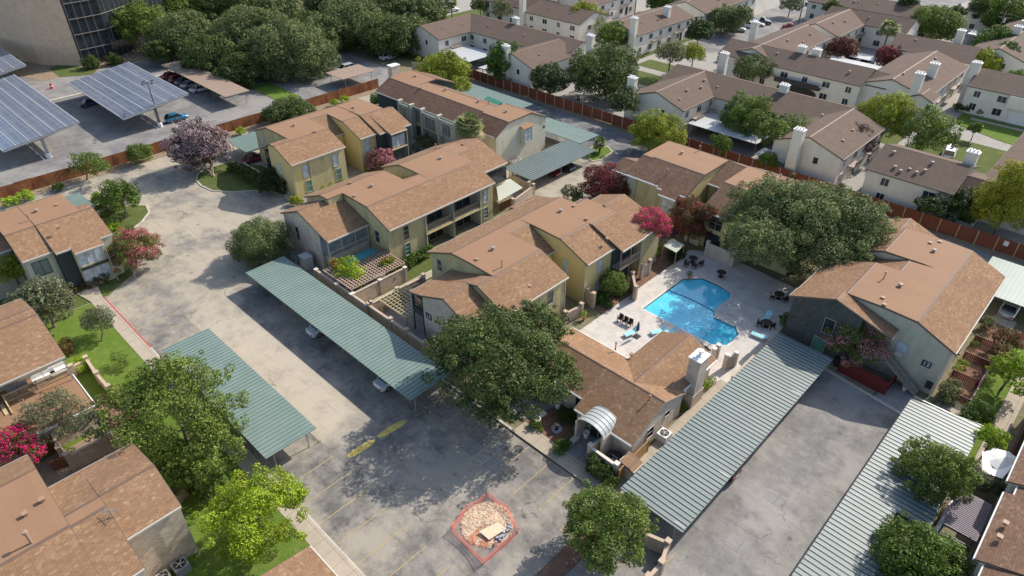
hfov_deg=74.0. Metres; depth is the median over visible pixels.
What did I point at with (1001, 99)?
window
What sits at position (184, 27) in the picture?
oak tree
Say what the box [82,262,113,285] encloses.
window
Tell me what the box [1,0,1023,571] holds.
ground
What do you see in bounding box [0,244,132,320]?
lawn
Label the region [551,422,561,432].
garden fountain
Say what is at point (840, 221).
oak tree
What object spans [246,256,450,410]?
carport
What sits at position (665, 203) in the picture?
window
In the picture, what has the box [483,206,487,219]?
window
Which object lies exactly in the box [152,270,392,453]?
lane
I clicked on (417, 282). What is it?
garden wall
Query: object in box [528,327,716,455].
clubhouse
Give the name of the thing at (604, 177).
crape myrtle
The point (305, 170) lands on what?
window
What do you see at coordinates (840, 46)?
plum tree
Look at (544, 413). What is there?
stone bench
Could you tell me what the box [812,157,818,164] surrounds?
window
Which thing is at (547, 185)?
drive
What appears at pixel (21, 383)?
balcony chair
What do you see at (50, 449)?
board fence
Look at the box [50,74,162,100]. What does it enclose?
kerb
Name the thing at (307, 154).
apartment block
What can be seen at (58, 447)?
garden wall
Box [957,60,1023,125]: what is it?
townhouse
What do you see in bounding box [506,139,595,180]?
carport
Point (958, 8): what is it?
courtyard tree
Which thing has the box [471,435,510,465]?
access aisle marking
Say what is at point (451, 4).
fan palm
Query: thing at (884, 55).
plum tree
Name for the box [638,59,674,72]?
lawn
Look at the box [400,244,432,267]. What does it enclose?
hedge
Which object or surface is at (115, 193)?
young tree
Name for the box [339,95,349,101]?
shrub
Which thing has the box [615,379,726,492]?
sidewalk
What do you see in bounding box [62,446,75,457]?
shrub
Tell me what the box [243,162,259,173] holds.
garden wall
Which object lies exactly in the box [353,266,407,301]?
garden wall
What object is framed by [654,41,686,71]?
elm tree
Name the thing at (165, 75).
parked car
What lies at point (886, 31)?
fan palm
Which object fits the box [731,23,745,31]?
parked car
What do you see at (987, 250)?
planting bed
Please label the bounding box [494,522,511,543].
rubble
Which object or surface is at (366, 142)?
window
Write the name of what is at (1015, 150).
townhouse
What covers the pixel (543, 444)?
sidewalk
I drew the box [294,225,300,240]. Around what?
window
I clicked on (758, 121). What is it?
elm tree
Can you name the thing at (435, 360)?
planting bed
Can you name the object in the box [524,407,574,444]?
planting bed
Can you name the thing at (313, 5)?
oak tree
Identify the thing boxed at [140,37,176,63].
oak tree
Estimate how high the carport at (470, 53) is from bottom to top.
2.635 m
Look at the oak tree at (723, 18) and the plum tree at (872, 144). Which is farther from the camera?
the oak tree at (723, 18)
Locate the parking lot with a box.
[105,278,597,575]
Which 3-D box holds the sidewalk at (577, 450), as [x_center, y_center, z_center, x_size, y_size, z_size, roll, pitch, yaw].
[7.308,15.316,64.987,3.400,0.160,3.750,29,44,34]
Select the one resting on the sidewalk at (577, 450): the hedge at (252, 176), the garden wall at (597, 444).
the garden wall at (597, 444)
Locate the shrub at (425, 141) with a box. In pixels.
[411,132,436,150]
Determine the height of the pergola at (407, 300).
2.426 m
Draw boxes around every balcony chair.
[5,384,17,396]
[15,379,28,391]
[30,372,44,384]
[42,367,54,380]
[47,361,67,377]
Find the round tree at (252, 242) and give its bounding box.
[224,215,292,269]
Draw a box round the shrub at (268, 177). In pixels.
[253,165,286,193]
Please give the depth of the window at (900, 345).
71.07 m
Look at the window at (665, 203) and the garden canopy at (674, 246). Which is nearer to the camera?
the garden canopy at (674, 246)
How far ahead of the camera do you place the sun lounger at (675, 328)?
79.07 m
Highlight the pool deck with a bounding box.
[579,250,795,385]
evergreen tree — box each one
[261,94,317,122]
[897,0,920,5]
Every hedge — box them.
[68,272,110,292]
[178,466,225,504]
[226,161,261,184]
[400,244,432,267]
[584,452,620,487]
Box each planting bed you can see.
[0,88,377,205]
[9,48,146,80]
[35,431,168,486]
[93,388,137,429]
[339,284,471,389]
[468,78,1023,264]
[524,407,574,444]
[535,520,606,575]
[587,247,685,313]
[781,331,886,394]
[944,320,1009,403]
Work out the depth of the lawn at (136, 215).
101.42 m
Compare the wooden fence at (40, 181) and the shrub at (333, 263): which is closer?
the shrub at (333, 263)
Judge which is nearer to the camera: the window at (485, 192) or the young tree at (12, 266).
the young tree at (12, 266)
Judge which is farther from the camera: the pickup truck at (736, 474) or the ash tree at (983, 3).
the ash tree at (983, 3)
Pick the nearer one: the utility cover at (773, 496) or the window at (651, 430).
the utility cover at (773, 496)
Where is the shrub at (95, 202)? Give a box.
[91,193,120,227]
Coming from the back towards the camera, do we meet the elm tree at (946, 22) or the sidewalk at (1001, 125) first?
the elm tree at (946, 22)
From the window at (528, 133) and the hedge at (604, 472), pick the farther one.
the window at (528, 133)
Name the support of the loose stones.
on the spoil heap
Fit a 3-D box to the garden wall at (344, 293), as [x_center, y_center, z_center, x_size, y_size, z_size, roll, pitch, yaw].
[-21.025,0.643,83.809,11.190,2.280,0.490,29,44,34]
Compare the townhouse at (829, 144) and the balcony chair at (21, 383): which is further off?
the townhouse at (829, 144)
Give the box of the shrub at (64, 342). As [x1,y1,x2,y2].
[57,336,74,353]
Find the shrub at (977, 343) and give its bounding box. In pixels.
[970,333,985,347]
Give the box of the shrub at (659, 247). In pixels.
[657,244,662,255]
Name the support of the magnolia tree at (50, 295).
on the lawn at (98, 352)
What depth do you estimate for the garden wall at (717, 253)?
91.47 m
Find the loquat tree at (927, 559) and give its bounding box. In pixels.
[867,509,977,575]
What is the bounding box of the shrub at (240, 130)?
[235,126,245,134]
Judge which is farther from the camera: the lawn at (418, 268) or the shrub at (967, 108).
the shrub at (967, 108)
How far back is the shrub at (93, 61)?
158.09 m
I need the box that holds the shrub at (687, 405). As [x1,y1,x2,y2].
[680,375,716,410]
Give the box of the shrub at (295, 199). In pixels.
[288,194,303,205]
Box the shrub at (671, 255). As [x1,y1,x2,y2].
[658,243,687,260]
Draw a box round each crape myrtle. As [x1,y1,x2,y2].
[0,422,47,465]
[104,224,165,276]
[160,115,231,176]
[364,147,396,171]
[577,162,630,198]
[631,206,673,236]
[668,194,717,242]
[822,322,891,367]
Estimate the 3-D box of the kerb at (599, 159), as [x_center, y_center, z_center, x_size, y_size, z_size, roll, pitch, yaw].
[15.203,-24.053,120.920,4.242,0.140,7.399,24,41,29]
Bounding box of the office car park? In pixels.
[0,27,400,186]
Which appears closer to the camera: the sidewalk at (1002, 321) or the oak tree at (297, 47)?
the sidewalk at (1002, 321)
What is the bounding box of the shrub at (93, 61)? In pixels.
[79,54,100,68]
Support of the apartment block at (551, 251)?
on the ground at (801, 278)
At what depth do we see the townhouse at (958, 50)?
153.40 m
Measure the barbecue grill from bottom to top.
1.030 m
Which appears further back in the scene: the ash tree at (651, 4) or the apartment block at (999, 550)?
the ash tree at (651, 4)
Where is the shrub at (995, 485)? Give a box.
[965,469,1005,497]
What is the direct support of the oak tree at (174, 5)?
on the office car park
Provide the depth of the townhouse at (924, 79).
136.07 m
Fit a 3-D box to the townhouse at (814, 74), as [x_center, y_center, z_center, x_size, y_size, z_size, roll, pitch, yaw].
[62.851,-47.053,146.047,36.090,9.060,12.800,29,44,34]
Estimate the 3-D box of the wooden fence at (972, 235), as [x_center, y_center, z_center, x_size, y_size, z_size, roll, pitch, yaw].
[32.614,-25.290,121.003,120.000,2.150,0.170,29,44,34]
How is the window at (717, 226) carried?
in the apartment block at (666, 176)
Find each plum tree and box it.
[824,36,860,58]
[856,121,879,151]
[874,44,902,65]
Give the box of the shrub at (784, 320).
[778,312,788,327]
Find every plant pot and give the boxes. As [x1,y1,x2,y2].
[555,401,560,408]
[583,430,589,438]
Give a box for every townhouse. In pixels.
[408,13,597,90]
[483,0,609,40]
[551,0,634,19]
[595,4,693,57]
[624,50,885,184]
[664,0,756,20]
[716,38,890,106]
[736,20,830,57]
[793,5,920,58]
[804,0,937,37]
[857,51,969,123]
[860,143,992,227]
[885,28,982,86]
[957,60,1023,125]
[961,0,1020,31]
[975,17,1023,73]
[977,132,1023,234]
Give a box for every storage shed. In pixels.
[510,195,547,208]
[619,451,643,479]
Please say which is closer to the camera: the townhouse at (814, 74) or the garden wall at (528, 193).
the garden wall at (528, 193)
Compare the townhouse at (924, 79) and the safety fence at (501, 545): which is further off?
the townhouse at (924, 79)
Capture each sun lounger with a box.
[623,326,639,336]
[650,325,666,334]
[664,325,679,331]
[751,331,768,340]
[761,310,772,319]
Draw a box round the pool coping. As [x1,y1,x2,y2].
[641,277,740,346]
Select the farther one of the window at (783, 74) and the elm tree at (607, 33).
the elm tree at (607, 33)
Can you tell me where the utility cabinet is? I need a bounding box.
[298,252,313,270]
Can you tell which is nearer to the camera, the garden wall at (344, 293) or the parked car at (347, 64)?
the garden wall at (344, 293)
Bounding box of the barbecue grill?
[610,450,622,460]
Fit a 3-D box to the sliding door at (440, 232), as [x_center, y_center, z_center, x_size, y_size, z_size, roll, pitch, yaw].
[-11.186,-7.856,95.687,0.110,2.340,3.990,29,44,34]
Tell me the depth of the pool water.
83.32 m
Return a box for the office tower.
[0,0,167,65]
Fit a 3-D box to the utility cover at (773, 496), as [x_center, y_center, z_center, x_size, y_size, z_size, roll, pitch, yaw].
[23.271,18.605,60.498,1.400,0.014,1.400,29,44,34]
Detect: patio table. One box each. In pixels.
[689,255,697,262]
[717,269,725,277]
[762,319,772,328]
[774,291,784,299]
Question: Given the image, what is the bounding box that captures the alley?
[463,79,1023,310]
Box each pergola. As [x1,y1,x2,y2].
[323,245,404,291]
[379,285,415,326]
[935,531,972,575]
[938,491,992,558]
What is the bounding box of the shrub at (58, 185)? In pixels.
[51,182,64,191]
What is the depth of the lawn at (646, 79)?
154.65 m
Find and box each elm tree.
[89,349,250,483]
[415,48,472,91]
[562,478,658,575]
[571,0,608,32]
[595,20,628,48]
[627,108,687,151]
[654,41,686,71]
[681,41,706,66]
[719,90,790,145]
[783,112,814,129]
[852,90,922,144]
[890,434,986,508]
[895,104,966,151]
[910,3,968,41]
[968,157,1023,235]
[976,46,1003,71]
[979,0,1023,28]
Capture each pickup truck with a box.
[728,466,742,482]
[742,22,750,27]
[751,16,771,24]
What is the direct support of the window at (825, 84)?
in the townhouse at (814, 74)
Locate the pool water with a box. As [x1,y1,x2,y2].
[645,279,737,344]
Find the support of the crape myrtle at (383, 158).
on the open courtyard paving at (191, 221)
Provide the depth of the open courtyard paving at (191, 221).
102.04 m
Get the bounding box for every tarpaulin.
[342,247,378,265]
[484,96,501,104]
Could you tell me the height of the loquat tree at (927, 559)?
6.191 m
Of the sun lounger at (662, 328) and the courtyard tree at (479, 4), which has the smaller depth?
the sun lounger at (662, 328)
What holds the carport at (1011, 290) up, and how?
on the alley
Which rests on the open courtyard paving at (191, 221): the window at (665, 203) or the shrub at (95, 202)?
the shrub at (95, 202)
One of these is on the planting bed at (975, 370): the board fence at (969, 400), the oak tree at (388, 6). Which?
the board fence at (969, 400)
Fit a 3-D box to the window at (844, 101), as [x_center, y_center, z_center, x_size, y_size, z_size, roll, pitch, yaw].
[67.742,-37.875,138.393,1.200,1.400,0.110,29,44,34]
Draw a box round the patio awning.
[496,179,522,200]
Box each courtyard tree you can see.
[470,0,488,14]
[707,133,732,155]
[757,151,778,169]
[821,0,843,11]
[950,3,968,15]
[967,122,984,140]
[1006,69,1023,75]
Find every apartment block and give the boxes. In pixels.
[0,193,124,299]
[0,298,101,466]
[0,443,200,575]
[253,98,411,197]
[261,546,337,575]
[280,138,507,275]
[375,63,547,165]
[409,194,662,365]
[612,141,844,275]
[783,218,1006,397]
[964,441,1023,575]
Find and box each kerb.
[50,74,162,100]
[103,297,150,346]
[129,205,149,227]
[150,347,365,575]
[195,162,282,194]
[442,379,513,430]
[584,146,612,161]
[825,368,901,414]
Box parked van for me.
[941,144,957,158]
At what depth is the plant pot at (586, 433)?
65.66 m
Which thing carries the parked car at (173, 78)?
on the office car park
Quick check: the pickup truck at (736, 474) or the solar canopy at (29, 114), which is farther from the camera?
the solar canopy at (29, 114)
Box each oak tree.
[109,0,171,43]
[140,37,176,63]
[146,8,213,59]
[160,0,214,25]
[175,29,246,72]
[186,0,255,23]
[201,3,288,67]
[211,51,262,88]
[244,14,341,83]
[249,0,307,23]
[288,10,348,50]
[301,0,343,15]
[318,0,386,48]
[338,0,411,16]
[352,12,420,56]
[392,0,450,21]
[394,13,434,43]
[420,299,585,428]
[706,3,754,33]
[718,171,899,275]
[732,53,777,81]
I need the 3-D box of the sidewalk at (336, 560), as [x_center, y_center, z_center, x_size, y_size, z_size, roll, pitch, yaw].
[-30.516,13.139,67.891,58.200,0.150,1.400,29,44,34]
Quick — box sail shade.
[982,451,1012,478]
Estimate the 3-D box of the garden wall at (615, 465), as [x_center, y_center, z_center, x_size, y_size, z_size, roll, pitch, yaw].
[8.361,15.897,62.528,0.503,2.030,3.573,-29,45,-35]
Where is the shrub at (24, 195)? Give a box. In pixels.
[14,189,35,199]
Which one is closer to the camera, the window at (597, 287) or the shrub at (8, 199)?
the window at (597, 287)
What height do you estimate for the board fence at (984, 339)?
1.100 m
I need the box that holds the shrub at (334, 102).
[329,99,338,105]
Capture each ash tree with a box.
[191,462,310,566]
[483,40,518,80]
[528,61,571,93]
[566,40,644,111]
[645,0,676,8]
[685,16,716,46]
[967,0,999,18]
[971,24,1021,51]
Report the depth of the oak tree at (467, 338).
63.55 m
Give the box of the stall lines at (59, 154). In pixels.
[1,107,158,170]
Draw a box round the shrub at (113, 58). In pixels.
[103,52,123,65]
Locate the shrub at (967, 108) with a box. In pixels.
[960,106,969,111]
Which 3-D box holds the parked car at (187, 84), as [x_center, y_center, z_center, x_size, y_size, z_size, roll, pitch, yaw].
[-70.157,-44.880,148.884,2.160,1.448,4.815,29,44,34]
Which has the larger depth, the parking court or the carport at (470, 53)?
the carport at (470, 53)
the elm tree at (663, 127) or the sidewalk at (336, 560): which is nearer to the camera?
the sidewalk at (336, 560)
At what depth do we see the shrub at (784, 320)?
80.14 m
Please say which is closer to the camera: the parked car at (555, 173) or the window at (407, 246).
the window at (407, 246)
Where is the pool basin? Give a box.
[650,279,736,330]
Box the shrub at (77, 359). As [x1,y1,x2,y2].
[72,355,90,372]
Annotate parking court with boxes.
[565,370,947,575]
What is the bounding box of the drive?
[506,144,621,200]
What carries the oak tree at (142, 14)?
on the planting bed at (38, 72)
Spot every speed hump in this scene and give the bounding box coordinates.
[347,439,375,457]
[377,419,406,437]
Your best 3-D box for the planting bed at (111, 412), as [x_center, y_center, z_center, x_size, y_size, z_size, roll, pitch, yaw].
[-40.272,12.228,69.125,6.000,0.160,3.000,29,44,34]
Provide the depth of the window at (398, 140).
114.68 m
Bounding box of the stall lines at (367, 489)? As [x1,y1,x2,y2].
[110,283,704,575]
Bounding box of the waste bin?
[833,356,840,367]
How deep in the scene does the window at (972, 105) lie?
136.49 m
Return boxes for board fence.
[37,435,55,458]
[49,457,68,471]
[500,195,518,210]
[618,439,649,479]
[837,359,899,394]
[941,330,1010,405]
[951,369,979,386]
[962,351,990,367]
[974,334,999,350]
[1011,425,1023,453]
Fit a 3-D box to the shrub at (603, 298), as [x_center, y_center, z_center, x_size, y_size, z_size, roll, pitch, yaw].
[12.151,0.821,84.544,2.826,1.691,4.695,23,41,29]
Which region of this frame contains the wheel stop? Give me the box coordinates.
[26,115,157,159]
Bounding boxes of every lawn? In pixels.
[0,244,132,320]
[34,303,309,575]
[48,65,96,76]
[103,205,147,237]
[197,163,286,194]
[251,82,300,101]
[350,9,482,62]
[383,254,431,293]
[586,146,611,159]
[618,36,694,63]
[635,70,661,85]
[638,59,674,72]
[880,122,912,143]
[910,138,1006,173]
[956,113,1023,144]
[961,343,1023,478]
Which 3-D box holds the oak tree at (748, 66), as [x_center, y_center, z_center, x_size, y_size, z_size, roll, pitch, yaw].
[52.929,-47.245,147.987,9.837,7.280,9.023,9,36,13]
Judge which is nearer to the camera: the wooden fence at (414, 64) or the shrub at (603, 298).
the shrub at (603, 298)
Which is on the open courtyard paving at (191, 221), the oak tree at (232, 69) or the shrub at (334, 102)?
the shrub at (334, 102)
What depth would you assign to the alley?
127.13 m
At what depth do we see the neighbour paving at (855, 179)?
140.00 m
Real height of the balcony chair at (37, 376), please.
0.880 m
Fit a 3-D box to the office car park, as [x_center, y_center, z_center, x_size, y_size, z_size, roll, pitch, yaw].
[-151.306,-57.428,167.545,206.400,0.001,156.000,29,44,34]
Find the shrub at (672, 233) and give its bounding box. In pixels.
[662,227,676,239]
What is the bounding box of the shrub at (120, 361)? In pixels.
[110,351,128,368]
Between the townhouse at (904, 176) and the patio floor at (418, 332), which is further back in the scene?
the townhouse at (904, 176)
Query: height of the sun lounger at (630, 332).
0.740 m
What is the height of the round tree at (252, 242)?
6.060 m
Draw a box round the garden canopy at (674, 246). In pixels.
[661,239,684,265]
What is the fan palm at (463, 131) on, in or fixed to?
on the ground at (801, 278)
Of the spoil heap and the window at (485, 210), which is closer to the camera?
the spoil heap
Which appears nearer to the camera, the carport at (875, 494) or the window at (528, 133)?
the carport at (875, 494)
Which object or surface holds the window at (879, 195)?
in the townhouse at (904, 176)
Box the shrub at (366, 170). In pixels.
[321,166,371,188]
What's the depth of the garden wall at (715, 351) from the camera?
74.13 m
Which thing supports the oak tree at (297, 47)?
on the office car park
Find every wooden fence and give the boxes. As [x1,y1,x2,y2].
[0,78,378,198]
[412,62,458,73]
[468,69,1023,259]
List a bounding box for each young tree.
[0,252,23,286]
[12,385,110,445]
[67,151,112,179]
[79,305,116,340]
[98,177,141,217]
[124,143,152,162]
[145,437,230,495]
[370,92,378,105]
[489,0,512,19]
[599,267,629,297]
[779,0,803,16]
[974,423,1012,455]
[985,349,1023,396]
[989,326,1023,358]
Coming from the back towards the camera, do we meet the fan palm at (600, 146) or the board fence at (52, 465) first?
the fan palm at (600, 146)
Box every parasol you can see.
[633,322,640,338]
[985,448,1015,478]
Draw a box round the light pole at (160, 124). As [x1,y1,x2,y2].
[141,80,162,127]
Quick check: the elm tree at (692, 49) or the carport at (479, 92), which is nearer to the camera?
the carport at (479, 92)
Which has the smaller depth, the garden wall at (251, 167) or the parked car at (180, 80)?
the garden wall at (251, 167)
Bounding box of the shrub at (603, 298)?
[595,287,624,308]
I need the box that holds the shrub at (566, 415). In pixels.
[558,407,576,425]
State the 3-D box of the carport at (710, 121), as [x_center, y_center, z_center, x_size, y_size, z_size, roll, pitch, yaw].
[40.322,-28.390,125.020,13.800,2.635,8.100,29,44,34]
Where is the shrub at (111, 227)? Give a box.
[90,191,119,230]
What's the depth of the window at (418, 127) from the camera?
125.58 m
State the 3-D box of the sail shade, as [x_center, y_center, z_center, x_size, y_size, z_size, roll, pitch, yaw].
[42.447,15.746,59.966,2.463,0.570,2.642,29,44,34]
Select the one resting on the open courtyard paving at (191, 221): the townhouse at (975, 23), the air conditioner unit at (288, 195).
the air conditioner unit at (288, 195)
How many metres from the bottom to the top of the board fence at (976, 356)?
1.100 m
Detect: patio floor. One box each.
[336,263,387,291]
[383,299,427,339]
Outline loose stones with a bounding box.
[460,501,507,547]
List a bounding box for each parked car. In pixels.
[78,97,97,107]
[160,71,176,79]
[164,112,188,122]
[168,74,182,82]
[174,77,188,84]
[180,80,195,88]
[189,84,207,93]
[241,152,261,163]
[305,324,322,337]
[335,62,353,69]
[372,377,390,391]
[379,50,398,60]
[444,6,458,11]
[548,169,561,177]
[560,163,575,171]
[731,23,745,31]
[782,23,794,27]
[861,59,874,63]
[996,301,1020,319]
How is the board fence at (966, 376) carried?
on the planting bed at (975, 370)
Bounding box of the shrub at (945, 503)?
[941,501,954,514]
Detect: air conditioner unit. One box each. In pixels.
[155,569,170,575]
[169,555,192,575]
[285,193,291,201]
[288,251,295,259]
[294,254,299,263]
[656,427,671,443]
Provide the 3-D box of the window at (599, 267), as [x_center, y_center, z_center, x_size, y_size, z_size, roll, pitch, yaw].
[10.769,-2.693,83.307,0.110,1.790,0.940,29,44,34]
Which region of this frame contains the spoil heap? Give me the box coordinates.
[460,501,513,547]
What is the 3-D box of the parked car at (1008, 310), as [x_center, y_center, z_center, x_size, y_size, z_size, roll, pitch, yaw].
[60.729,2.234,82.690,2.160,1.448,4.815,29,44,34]
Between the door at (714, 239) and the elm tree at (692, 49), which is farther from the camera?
the elm tree at (692, 49)
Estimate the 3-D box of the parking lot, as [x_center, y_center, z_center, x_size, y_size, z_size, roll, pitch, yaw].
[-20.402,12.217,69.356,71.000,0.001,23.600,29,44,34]
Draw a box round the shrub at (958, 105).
[952,102,963,109]
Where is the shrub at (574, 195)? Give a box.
[560,184,583,201]
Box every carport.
[65,192,94,207]
[161,60,249,106]
[162,328,315,467]
[227,131,258,156]
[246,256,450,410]
[326,64,374,85]
[439,45,493,65]
[457,82,532,107]
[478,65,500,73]
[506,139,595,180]
[545,117,598,146]
[620,333,832,538]
[688,112,772,155]
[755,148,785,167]
[791,396,982,575]
[828,51,883,65]
[830,56,882,69]
[966,29,982,42]
[988,256,1023,306]
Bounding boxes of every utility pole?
[798,0,803,23]
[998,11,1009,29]
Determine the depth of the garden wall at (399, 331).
77.57 m
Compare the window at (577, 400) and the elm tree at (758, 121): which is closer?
the window at (577, 400)
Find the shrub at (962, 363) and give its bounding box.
[954,358,970,370]
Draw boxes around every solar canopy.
[0,47,25,75]
[0,74,79,157]
[68,62,188,126]
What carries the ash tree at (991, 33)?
on the neighbour paving at (855, 179)
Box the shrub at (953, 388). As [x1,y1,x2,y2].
[935,378,963,406]
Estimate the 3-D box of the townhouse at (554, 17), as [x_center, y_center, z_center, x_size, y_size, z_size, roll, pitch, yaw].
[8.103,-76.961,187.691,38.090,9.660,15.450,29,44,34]
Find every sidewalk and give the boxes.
[75,285,101,301]
[91,297,362,575]
[374,269,431,299]
[510,389,555,420]
[512,422,624,496]
[565,435,611,467]
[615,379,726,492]
[875,383,920,411]
[935,314,1016,415]
[969,376,1023,488]
[971,118,1023,131]
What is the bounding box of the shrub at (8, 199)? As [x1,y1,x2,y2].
[0,196,20,206]
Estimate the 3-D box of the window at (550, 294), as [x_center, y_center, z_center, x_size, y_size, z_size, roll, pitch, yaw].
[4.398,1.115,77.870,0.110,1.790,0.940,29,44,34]
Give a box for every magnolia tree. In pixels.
[2,274,75,327]
[913,185,983,223]
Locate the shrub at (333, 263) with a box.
[328,257,343,270]
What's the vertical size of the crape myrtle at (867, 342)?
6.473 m
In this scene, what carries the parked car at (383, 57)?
on the ground at (801, 278)
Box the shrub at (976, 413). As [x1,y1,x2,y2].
[960,399,997,426]
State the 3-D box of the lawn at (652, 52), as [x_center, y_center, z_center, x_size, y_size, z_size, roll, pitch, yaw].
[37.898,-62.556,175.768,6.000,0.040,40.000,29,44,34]
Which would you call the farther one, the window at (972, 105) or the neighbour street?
the neighbour street
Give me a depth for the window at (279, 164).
105.70 m
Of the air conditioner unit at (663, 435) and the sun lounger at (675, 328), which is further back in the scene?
the sun lounger at (675, 328)
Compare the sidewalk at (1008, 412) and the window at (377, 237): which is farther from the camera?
the window at (377, 237)
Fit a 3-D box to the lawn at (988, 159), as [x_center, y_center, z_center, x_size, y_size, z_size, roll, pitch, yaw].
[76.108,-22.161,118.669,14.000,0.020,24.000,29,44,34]
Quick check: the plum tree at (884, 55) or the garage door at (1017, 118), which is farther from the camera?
the plum tree at (884, 55)
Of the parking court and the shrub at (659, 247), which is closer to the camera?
the parking court
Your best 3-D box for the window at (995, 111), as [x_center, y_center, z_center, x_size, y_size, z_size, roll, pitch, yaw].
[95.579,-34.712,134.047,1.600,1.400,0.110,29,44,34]
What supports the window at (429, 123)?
in the apartment block at (434, 106)
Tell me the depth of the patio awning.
103.83 m
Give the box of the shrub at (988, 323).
[979,315,998,329]
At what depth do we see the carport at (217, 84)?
144.66 m
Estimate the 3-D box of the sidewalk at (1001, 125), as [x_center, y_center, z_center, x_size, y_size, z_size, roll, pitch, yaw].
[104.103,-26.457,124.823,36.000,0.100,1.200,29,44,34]
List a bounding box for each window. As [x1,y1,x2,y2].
[31,258,53,276]
[74,246,107,268]
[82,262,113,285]
[277,161,282,174]
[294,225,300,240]
[301,164,309,177]
[306,179,313,191]
[332,153,338,166]
[335,168,342,180]
[364,139,370,151]
[374,229,380,243]
[391,133,404,147]
[402,107,406,119]
[403,225,409,240]
[404,242,410,255]
[415,110,419,122]
[416,125,420,135]
[425,116,435,131]
[437,258,441,271]
[442,123,450,137]
[483,188,487,203]
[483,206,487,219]
[524,128,531,142]
[547,290,553,304]
[562,258,568,274]
[575,397,580,406]
[595,279,600,291]
[597,258,602,273]
[646,425,653,439]
[660,197,673,214]
[708,215,722,231]
[780,71,787,77]
[801,76,807,82]
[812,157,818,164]
[818,93,826,99]
[821,81,830,87]
[821,317,835,335]
[841,98,848,104]
[844,86,851,92]
[872,40,879,46]
[875,192,884,198]
[879,177,889,186]
[894,340,910,355]
[921,190,934,198]
[969,102,976,110]
[973,90,980,97]
[991,108,1001,116]
[996,95,1007,103]
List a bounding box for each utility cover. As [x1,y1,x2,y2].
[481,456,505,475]
[724,533,746,552]
[763,488,783,505]
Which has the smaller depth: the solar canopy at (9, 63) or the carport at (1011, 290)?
the carport at (1011, 290)
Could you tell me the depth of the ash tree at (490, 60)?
146.62 m
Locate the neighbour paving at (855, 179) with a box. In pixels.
[441,0,1023,243]
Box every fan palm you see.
[444,0,458,17]
[453,111,485,138]
[593,136,606,152]
[877,18,902,45]
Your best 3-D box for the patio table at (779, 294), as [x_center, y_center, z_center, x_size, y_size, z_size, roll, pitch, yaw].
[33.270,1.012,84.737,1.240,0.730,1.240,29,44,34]
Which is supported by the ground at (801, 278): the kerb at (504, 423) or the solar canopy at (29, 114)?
the kerb at (504, 423)
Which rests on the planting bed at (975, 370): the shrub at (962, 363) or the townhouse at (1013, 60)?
the shrub at (962, 363)
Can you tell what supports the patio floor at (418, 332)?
on the ground at (801, 278)
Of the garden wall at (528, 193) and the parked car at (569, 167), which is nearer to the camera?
the garden wall at (528, 193)
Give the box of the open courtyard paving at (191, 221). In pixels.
[0,93,432,313]
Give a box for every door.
[426,209,442,223]
[428,228,443,241]
[454,196,469,210]
[455,215,470,228]
[589,424,601,439]
[703,232,719,246]
[810,335,825,352]
[1005,111,1023,125]
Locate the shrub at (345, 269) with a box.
[330,255,369,288]
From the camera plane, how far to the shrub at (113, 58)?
160.31 m
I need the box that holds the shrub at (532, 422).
[528,418,543,431]
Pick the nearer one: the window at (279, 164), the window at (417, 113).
the window at (279, 164)
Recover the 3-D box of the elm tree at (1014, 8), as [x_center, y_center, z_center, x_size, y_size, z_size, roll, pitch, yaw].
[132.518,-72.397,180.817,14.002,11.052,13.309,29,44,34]
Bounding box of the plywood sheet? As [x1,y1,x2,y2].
[479,522,506,539]
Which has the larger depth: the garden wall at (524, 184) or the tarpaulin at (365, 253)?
the garden wall at (524, 184)
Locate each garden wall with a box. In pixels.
[48,429,66,464]
[62,431,117,471]
[67,354,109,389]
[96,204,114,220]
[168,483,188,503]
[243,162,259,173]
[313,267,368,315]
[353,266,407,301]
[365,301,427,356]
[368,272,425,311]
[510,172,530,191]
[511,183,534,209]
[563,301,583,324]
[584,286,596,308]
[586,441,620,475]
[593,437,601,450]
[629,270,638,301]
[638,258,652,279]
[639,528,672,575]
[684,226,700,245]
[704,240,743,266]
[711,342,721,359]
[722,350,739,369]
[731,334,776,378]
[913,499,952,574]
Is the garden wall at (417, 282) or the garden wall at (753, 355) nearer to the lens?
the garden wall at (753, 355)
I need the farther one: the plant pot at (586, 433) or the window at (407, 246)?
the window at (407, 246)
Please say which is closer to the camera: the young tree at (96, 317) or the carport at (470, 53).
the young tree at (96, 317)
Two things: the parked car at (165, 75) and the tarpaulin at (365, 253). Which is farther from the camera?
the parked car at (165, 75)
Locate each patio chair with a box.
[617,313,623,322]
[622,315,628,324]
[626,318,633,326]
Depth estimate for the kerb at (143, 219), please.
101.63 m
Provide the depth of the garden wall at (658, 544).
55.01 m
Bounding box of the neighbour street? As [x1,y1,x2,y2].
[682,0,969,52]
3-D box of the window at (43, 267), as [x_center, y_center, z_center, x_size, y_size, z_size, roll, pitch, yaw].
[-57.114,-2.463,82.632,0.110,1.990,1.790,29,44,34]
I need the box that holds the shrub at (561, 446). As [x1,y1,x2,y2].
[552,437,572,455]
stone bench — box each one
[538,410,546,418]
[569,436,579,446]
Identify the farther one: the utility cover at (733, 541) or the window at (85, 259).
the window at (85, 259)
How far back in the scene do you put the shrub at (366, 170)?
110.30 m
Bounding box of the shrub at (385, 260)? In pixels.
[379,256,394,266]
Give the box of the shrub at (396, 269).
[379,260,407,278]
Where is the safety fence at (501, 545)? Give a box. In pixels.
[451,493,517,564]

